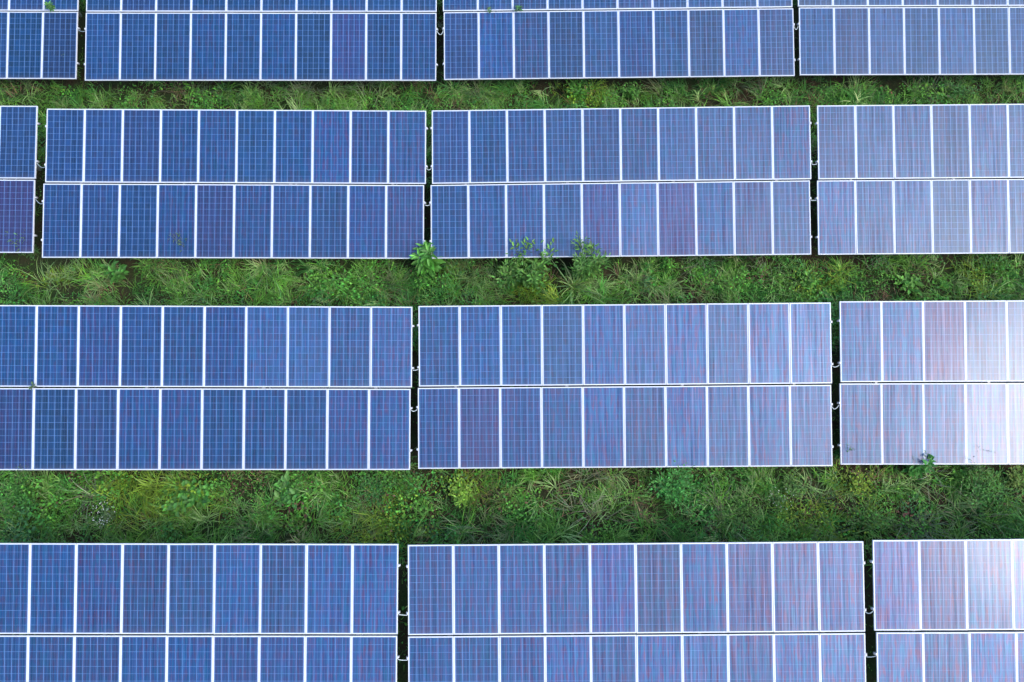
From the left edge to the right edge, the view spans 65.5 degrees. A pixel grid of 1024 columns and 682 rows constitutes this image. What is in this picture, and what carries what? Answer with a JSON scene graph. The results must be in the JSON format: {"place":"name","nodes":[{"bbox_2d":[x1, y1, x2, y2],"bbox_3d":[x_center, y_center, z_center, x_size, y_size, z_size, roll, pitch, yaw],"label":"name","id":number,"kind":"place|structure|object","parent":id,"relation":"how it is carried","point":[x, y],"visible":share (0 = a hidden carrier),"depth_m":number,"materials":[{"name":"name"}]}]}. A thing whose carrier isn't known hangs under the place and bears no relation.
{"place":"outdoors","nodes":[
{"label":"outdoors","id":0,"kind":"place"},
{"bbox_2d":[0,0,1023,681],"bbox_3d":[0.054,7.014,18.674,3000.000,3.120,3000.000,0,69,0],"label":"ground","id":1,"kind":"structure","parent":0,"point":[128,288],"depth_m":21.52,"materials":[{"name":"green plant"}]},
{"bbox_2d":[0,472,38,519],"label":"leafy bush","id":2,"kind":"object","parent":1,"relation":"on","point":[14,492],"visible":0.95,"depth_m":19.52,"materials":[{"name":"green plant"}]},
{"bbox_2d":[0,106,40,252],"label":"solar array","id":3,"kind":"object","parent":1,"relation":"on","point":[18,140],"visible":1,"depth_m":21.16,"materials":[{"name":"glass"}]},
{"bbox_2d":[4,465,37,477],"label":"leafy weed","id":4,"kind":"object","parent":1,"relation":"on","point":[28,472],"visible":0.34,"depth_m":19.50,"materials":[{"name":"green plant"}]},
{"bbox_2d":[0,79,43,101],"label":"grass tuft","id":5,"kind":"object","parent":1,"relation":"on","point":[21,87],"visible":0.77,"depth_m":23.61,"materials":[{"name":"green plant"}]},
{"bbox_2d":[5,230,39,258],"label":"leafy weed","id":6,"kind":"object","parent":1,"relation":"on","point":[32,254],"visible":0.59,"depth_m":21.59,"materials":[{"name":"green plant"}]},
{"bbox_2d":[0,0,81,78],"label":"solar array","id":7,"kind":"object","parent":1,"relation":"on","point":[35,45],"visible":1,"depth_m":22.85,"materials":[{"name":"glass"}]},
{"bbox_2d":[15,255,77,298],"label":"grass tuft","id":8,"kind":"object","parent":1,"relation":"on","point":[54,272],"visible":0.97,"depth_m":21.58,"materials":[{"name":"green plant"}]},
{"bbox_2d":[44,1,54,11],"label":"sprig","id":9,"kind":"object","parent":1,"relation":"on","point":[49,4],"visible":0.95,"depth_m":22.75,"materials":[{"name":"green plant"}]},
{"bbox_2d":[61,470,119,523],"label":"grass tuft","id":10,"kind":"object","parent":1,"relation":"on","point":[88,497],"visible":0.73,"depth_m":19.61,"materials":[{"name":"green plant"}]},
{"bbox_2d":[91,501,115,527],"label":"white flowered weed","id":11,"kind":"object","parent":1,"relation":"on","point":[111,516],"visible":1,"depth_m":19.32,"materials":[{"name":"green plant"}]},
{"bbox_2d":[99,261,128,283],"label":"broadleaf plant","id":12,"kind":"object","parent":1,"relation":"on","point":[117,274],"visible":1,"depth_m":21.49,"materials":[{"name":"green plant"}]},
{"bbox_2d":[86,470,220,542],"bbox_3d":[-8.733,3.924,19.425,3.362,0.675,3.442,0,69,0],"label":"grass tuft","id":13,"kind":"object","parent":1,"relation":"on","point":[171,489],"visible":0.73,"depth_m":19.53,"materials":[{"name":"green plant"}]},
{"bbox_2d":[148,261,199,304],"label":"grass tuft","id":14,"kind":"object","parent":1,"relation":"on","point":[174,280],"visible":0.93,"depth_m":21.53,"materials":[{"name":"green plant"}]},
{"bbox_2d":[161,496,190,516],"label":"broadleaf plant","id":15,"kind":"object","parent":1,"relation":"on","point":[174,505],"visible":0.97,"depth_m":19.46,"materials":[{"name":"green plant"}]},
{"bbox_2d":[157,81,197,102],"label":"grass tuft","id":16,"kind":"object","parent":1,"relation":"on","point":[179,88],"visible":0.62,"depth_m":23.64,"materials":[{"name":"green plant"}]},
{"bbox_2d":[168,232,196,262],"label":"leafy weed","id":17,"kind":"object","parent":1,"relation":"on","point":[182,245],"visible":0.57,"depth_m":20.77,"materials":[{"name":"green plant"}]},
{"bbox_2d":[174,479,213,509],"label":"broadleaf plant","id":18,"kind":"object","parent":1,"relation":"on","point":[184,494],"visible":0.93,"depth_m":19.51,"materials":[{"name":"green plant"}]},
{"bbox_2d":[0,543,400,681],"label":"solar array","id":19,"kind":"object","parent":1,"relation":"on","point":[106,589],"visible":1,"depth_m":17.28,"materials":[{"name":"glass"}]},
{"bbox_2d":[174,260,235,305],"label":"grass tuft","id":20,"kind":"object","parent":1,"relation":"on","point":[202,288],"visible":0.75,"depth_m":21.45,"materials":[{"name":"green plant"}]},
{"bbox_2d":[186,81,225,103],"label":"grass tuft","id":21,"kind":"object","parent":1,"relation":"on","point":[204,88],"visible":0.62,"depth_m":23.55,"materials":[{"name":"green plant"}]},
{"bbox_2d":[0,305,413,469],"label":"solar array","id":22,"kind":"object","parent":1,"relation":"on","point":[147,427],"visible":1,"depth_m":19.11,"materials":[{"name":"glass"}]},
{"bbox_2d":[41,109,427,258],"bbox_3d":[-7.281,-3.983,21.379,10.120,2.337,3.746,0,69,0],"label":"solar array","id":23,"kind":"object","parent":1,"relation":"on","point":[278,148],"visible":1,"depth_m":20.95,"materials":[{"name":"glass"}]},
{"bbox_2d":[229,81,278,106],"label":"grass tuft","id":24,"kind":"object","parent":1,"relation":"on","point":[249,82],"visible":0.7,"depth_m":23.58,"materials":[{"name":"green plant"}]},
{"bbox_2d":[216,485,293,542],"bbox_3d":[-6.213,4.539,19.209,1.871,0.680,2.191,20,71,8],"label":"grass tuft","id":25,"kind":"object","parent":1,"relation":"on","point":[246,528],"visible":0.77,"depth_m":19.38,"materials":[{"name":"green plant"}]},
{"bbox_2d":[84,0,437,80],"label":"solar array","id":26,"kind":"object","parent":1,"relation":"on","point":[221,46],"visible":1,"depth_m":22.62,"materials":[{"name":"glass"}]},
{"bbox_2d":[241,258,291,294],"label":"grass tuft","id":27,"kind":"object","parent":1,"relation":"on","point":[268,276],"visible":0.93,"depth_m":21.55,"materials":[{"name":"green plant"}]},
{"bbox_2d":[274,470,300,509],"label":"broadleaf plant","id":28,"kind":"object","parent":1,"relation":"on","point":[292,492],"visible":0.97,"depth_m":19.53,"materials":[{"name":"green plant"}]},
{"bbox_2d":[276,81,330,108],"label":"grass tuft","id":29,"kind":"object","parent":1,"relation":"on","point":[301,91],"visible":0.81,"depth_m":23.48,"materials":[{"name":"green plant"}]},
{"bbox_2d":[301,260,361,295],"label":"grass tuft","id":30,"kind":"object","parent":1,"relation":"on","point":[325,278],"visible":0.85,"depth_m":21.53,"materials":[{"name":"green plant"}]},
{"bbox_2d":[337,81,396,103],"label":"grass tuft","id":31,"kind":"object","parent":1,"relation":"on","point":[367,90],"visible":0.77,"depth_m":23.51,"materials":[{"name":"green plant"}]},
{"bbox_2d":[343,479,407,542],"bbox_3d":[-3.341,4.197,19.358,1.474,0.618,2.252,27,72,10],"label":"grass tuft","id":32,"kind":"object","parent":1,"relation":"on","point":[373,514],"visible":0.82,"depth_m":19.45,"materials":[{"name":"green plant"}]},
{"bbox_2d":[349,470,408,511],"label":"leafy bush","id":33,"kind":"object","parent":1,"relation":"on","point":[377,496],"visible":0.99,"depth_m":19.57,"materials":[{"name":"green plant"}]},
{"bbox_2d":[357,259,421,305],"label":"grass tuft","id":34,"kind":"object","parent":1,"relation":"on","point":[386,284],"visible":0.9,"depth_m":21.49,"materials":[{"name":"green plant"}]},
{"bbox_2d":[409,240,445,279],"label":"tall weed","id":35,"kind":"object","parent":1,"relation":"on","point":[425,262],"visible":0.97,"depth_m":20.94,"materials":[{"name":"green plant"}]},
{"bbox_2d":[448,473,477,506],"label":"leafy bush","id":36,"kind":"object","parent":1,"relation":"on","point":[462,495],"visible":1,"depth_m":19.41,"materials":[{"name":"green plant"}]},
{"bbox_2d":[438,258,490,301],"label":"grass tuft","id":37,"kind":"object","parent":1,"relation":"on","point":[460,267],"visible":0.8,"depth_m":21.64,"materials":[{"name":"green plant"}]},
{"bbox_2d":[441,80,503,109],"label":"grass tuft","id":38,"kind":"object","parent":1,"relation":"on","point":[474,91],"visible":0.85,"depth_m":23.46,"materials":[{"name":"green plant"}]},
{"bbox_2d":[438,498,516,543],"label":"grass tuft","id":39,"kind":"object","parent":1,"relation":"on","point":[473,536],"visible":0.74,"depth_m":19.34,"materials":[{"name":"green plant"}]},
{"bbox_2d":[487,484,523,515],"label":"leafy bush","id":40,"kind":"object","parent":1,"relation":"on","point":[499,499],"visible":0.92,"depth_m":19.49,"materials":[{"name":"green plant"}]},
{"bbox_2d":[483,494,543,543],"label":"grass tuft","id":41,"kind":"object","parent":1,"relation":"on","point":[501,525],"visible":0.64,"depth_m":19.34,"materials":[{"name":"green plant"}]},
{"bbox_2d":[514,5,522,11],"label":"sprig","id":42,"kind":"object","parent":1,"relation":"on","point":[519,7],"visible":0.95,"depth_m":22.60,"materials":[{"name":"green plant"}]},
{"bbox_2d":[489,237,558,294],"bbox_3d":[0.303,-1.848,21.105,1.871,1.230,1.617,0,69,0],"label":"leafy bush","id":43,"kind":"object","parent":1,"relation":"on","point":[526,272],"visible":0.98,"depth_m":20.91,"materials":[{"name":"green plant"}]},
{"bbox_2d":[551,258,605,304],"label":"grass tuft","id":44,"kind":"object","parent":1,"relation":"on","point":[577,285],"visible":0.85,"depth_m":21.41,"materials":[{"name":"green plant"}]},
{"bbox_2d":[563,79,598,100],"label":"leafy bush","id":45,"kind":"object","parent":1,"relation":"on","point":[578,87],"visible":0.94,"depth_m":23.30,"materials":[{"name":"green plant"}]},
{"bbox_2d":[549,486,625,537],"bbox_3d":[1.814,4.093,19.393,2.226,0.579,1.548,0,69,0],"label":"grass tuft","id":46,"kind":"object","parent":1,"relation":"on","point":[571,506],"visible":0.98,"depth_m":19.48,"materials":[{"name":"green plant"}]},
{"bbox_2d":[555,468,623,504],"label":"grass tuft","id":47,"kind":"object","parent":1,"relation":"on","point":[597,472],"visible":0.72,"depth_m":19.75,"materials":[{"name":"green plant"}]},
{"bbox_2d":[571,231,613,281],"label":"feathery weed","id":48,"kind":"object","parent":1,"relation":"on","point":[585,267],"visible":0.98,"depth_m":20.81,"materials":[{"name":"green plant"}]},
{"bbox_2d":[442,0,795,79],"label":"solar array","id":49,"kind":"object","parent":1,"relation":"on","point":[698,38],"visible":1,"depth_m":22.68,"materials":[{"name":"glass"}]},
{"bbox_2d":[429,105,811,258],"bbox_3d":[2.853,-4.036,21.381,10.096,2.314,3.739,0,69,0],"label":"solar array","id":50,"kind":"object","parent":1,"relation":"on","point":[722,218],"visible":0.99,"depth_m":20.96,"materials":[{"name":"glass"}]},
{"bbox_2d":[416,302,833,468],"bbox_3d":[2.717,1.218,19.614,10.084,2.216,3.734,0,69,0],"label":"solar array","id":51,"kind":"object","parent":1,"relation":"on","point":[681,425],"visible":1,"depth_m":19.22,"materials":[{"name":"glass"}]},
{"bbox_2d":[621,80,644,100],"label":"leafy bush","id":52,"kind":"object","parent":1,"relation":"on","point":[630,91],"visible":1,"depth_m":23.33,"materials":[{"name":"green plant"}]},
{"bbox_2d":[608,256,660,303],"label":"grass tuft","id":53,"kind":"object","parent":1,"relation":"on","point":[636,277],"visible":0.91,"depth_m":21.48,"materials":[{"name":"green plant"}]},
{"bbox_2d":[406,541,866,681],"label":"solar array","id":54,"kind":"object","parent":1,"relation":"on","point":[698,588],"visible":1,"depth_m":17.38,"materials":[{"name":"glass"}]},
{"bbox_2d":[618,499,672,541],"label":"grass tuft","id":55,"kind":"object","parent":1,"relation":"on","point":[643,519],"visible":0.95,"depth_m":19.45,"materials":[{"name":"green plant"}]},
{"bbox_2d":[636,78,684,106],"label":"grass tuft","id":56,"kind":"object","parent":1,"relation":"on","point":[658,85],"visible":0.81,"depth_m":23.48,"materials":[{"name":"green plant"}]},
{"bbox_2d":[640,460,707,512],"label":"leafy bush","id":57,"kind":"object","parent":1,"relation":"on","point":[670,488],"visible":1,"depth_m":19.26,"materials":[{"name":"green plant"}]},
{"bbox_2d":[679,256,722,281],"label":"grass tuft","id":58,"kind":"object","parent":1,"relation":"on","point":[704,265],"visible":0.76,"depth_m":21.63,"materials":[{"name":"green plant"}]},
{"bbox_2d":[685,272,728,303],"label":"grass tuft","id":59,"kind":"object","parent":1,"relation":"on","point":[706,284],"visible":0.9,"depth_m":21.48,"materials":[{"name":"green plant"}]},
{"bbox_2d":[684,470,750,541],"bbox_3d":[5.020,4.192,19.327,1.924,0.627,2.162,0,69,0],"label":"grass tuft","id":60,"kind":"object","parent":1,"relation":"on","point":[728,497],"visible":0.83,"depth_m":19.48,"materials":[{"name":"green plant"}]},
{"bbox_2d":[712,471,769,536],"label":"leafy bush","id":61,"kind":"object","parent":1,"relation":"on","point":[746,508],"visible":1,"depth_m":19.40,"materials":[{"name":"green plant"}]},
{"bbox_2d":[729,77,786,105],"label":"grass tuft","id":62,"kind":"object","parent":1,"relation":"on","point":[762,80],"visible":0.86,"depth_m":23.48,"materials":[{"name":"green plant"}]},
{"bbox_2d":[746,255,784,286],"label":"grass tuft","id":63,"kind":"object","parent":1,"relation":"on","point":[763,264],"visible":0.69,"depth_m":21.64,"materials":[{"name":"green plant"}]},
{"bbox_2d":[765,487,793,509],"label":"white flowered weed","id":64,"kind":"object","parent":1,"relation":"on","point":[776,501],"visible":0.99,"depth_m":19.43,"materials":[{"name":"green plant"}]},
{"bbox_2d":[782,468,812,501],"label":"leafy bush","id":65,"kind":"object","parent":1,"relation":"on","point":[790,482],"visible":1,"depth_m":19.53,"materials":[{"name":"green plant"}]},
{"bbox_2d":[798,268,821,287],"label":"broadleaf plant","id":66,"kind":"object","parent":1,"relation":"on","point":[809,279],"visible":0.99,"depth_m":21.34,"materials":[{"name":"green plant"}]},
{"bbox_2d":[793,470,856,540],"bbox_3d":[7.610,4.288,19.290,1.720,0.623,2.396,-7,70,-2],"label":"grass tuft","id":67,"kind":"object","parent":1,"relation":"on","point":[823,512],"visible":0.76,"depth_m":19.45,"materials":[{"name":"green plant"}]},
{"bbox_2d":[832,447,851,459],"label":"leafy weed","id":68,"kind":"object","parent":1,"relation":"on","point":[837,454],"visible":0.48,"depth_m":19.71,"materials":[{"name":"green plant"}]},
{"bbox_2d":[845,466,875,498],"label":"leafy bush","id":69,"kind":"object","parent":1,"relation":"on","point":[855,483],"visible":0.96,"depth_m":19.54,"materials":[{"name":"green plant"}]},
{"bbox_2d":[843,490,893,532],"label":"leafy bush","id":70,"kind":"object","parent":1,"relation":"on","point":[865,518],"visible":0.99,"depth_m":19.30,"materials":[{"name":"green plant"}]},
{"bbox_2d":[851,254,911,281],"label":"grass tuft","id":71,"kind":"object","parent":1,"relation":"on","point":[888,255],"visible":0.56,"depth_m":21.67,"materials":[{"name":"green plant"}]},
{"bbox_2d":[894,272,923,295],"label":"broadleaf plant","id":72,"kind":"object","parent":1,"relation":"on","point":[907,284],"visible":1,"depth_m":21.37,"materials":[{"name":"green plant"}]},
{"bbox_2d":[796,0,1023,75],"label":"solar array","id":73,"kind":"object","parent":1,"relation":"on","point":[878,37],"visible":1,"depth_m":22.70,"materials":[{"name":"glass"}]},
{"bbox_2d":[814,104,1023,254],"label":"solar array","id":74,"kind":"object","parent":1,"relation":"on","point":[952,142],"visible":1,"depth_m":20.87,"materials":[{"name":"glass"}]},
{"bbox_2d":[902,450,936,477],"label":"leafy weed","id":75,"kind":"object","parent":1,"relation":"on","point":[915,470],"visible":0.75,"depth_m":19.20,"materials":[{"name":"green plant"}]},
{"bbox_2d":[886,485,955,539],"bbox_3d":[9.843,4.518,19.239,1.708,0.546,1.740,-37,74,-13],"label":"grass tuft","id":76,"kind":"object","parent":1,"relation":"on","point":[917,518],"visible":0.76,"depth_m":19.34,"materials":[{"name":"green plant"}]},
{"bbox_2d":[906,464,951,503],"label":"grass tuft","id":77,"kind":"object","parent":1,"relation":"on","point":[937,477],"visible":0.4,"depth_m":19.72,"materials":[{"name":"green plant"}]},
{"bbox_2d":[837,300,1023,464],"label":"solar array","id":78,"kind":"object","parent":1,"relation":"on","point":[922,341],"visible":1,"depth_m":19.17,"materials":[{"name":"glass"}]},
{"bbox_2d":[904,75,959,100],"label":"grass tuft","id":79,"kind":"object","parent":1,"relation":"on","point":[932,85],"visible":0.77,"depth_m":23.45,"materials":[{"name":"green plant"}]},
{"bbox_2d":[869,539,1023,681],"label":"solar array","id":80,"kind":"object","parent":1,"relation":"on","point":[950,584],"visible":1,"depth_m":17.25,"materials":[{"name":"glass"}]},
{"bbox_2d":[940,75,990,100],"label":"leafy bush","id":81,"kind":"object","parent":1,"relation":"on","point":[954,90],"visible":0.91,"depth_m":23.26,"materials":[{"name":"green plant"}]},
{"bbox_2d":[927,480,1023,538],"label":"grass tuft","id":82,"kind":"object","parent":1,"relation":"on","point":[950,512],"visible":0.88,"depth_m":19.43,"materials":[{"name":"green plant"}]},
{"bbox_2d":[962,446,995,472],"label":"leafy weed","id":83,"kind":"object","parent":1,"relation":"on","point":[968,466],"visible":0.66,"depth_m":19.55,"materials":[{"name":"green plant"}]},
{"bbox_2d":[960,464,1014,514],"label":"leafy bush","id":84,"kind":"object","parent":1,"relation":"on","point":[982,489],"visible":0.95,"depth_m":19.38,"materials":[{"name":"green plant"}]},
{"bbox_2d":[983,254,1022,289],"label":"grass tuft","id":85,"kind":"object","parent":1,"relation":"on","point":[997,280],"visible":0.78,"depth_m":21.50,"materials":[{"name":"green plant"}]},
{"bbox_2d":[1001,80,1017,95],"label":"dry shrub","id":86,"kind":"object","parent":1,"relation":"on","point":[1008,90],"visible":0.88,"depth_m":23.40,"materials":[{"name":"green plant"}]},
{"bbox_2d":[1005,464,1023,494],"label":"leafy bush","id":87,"kind":"object","parent":1,"relation":"on","point":[1012,476],"visible":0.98,"depth_m":19.57,"materials":[{"name":"green plant"}]}
]}

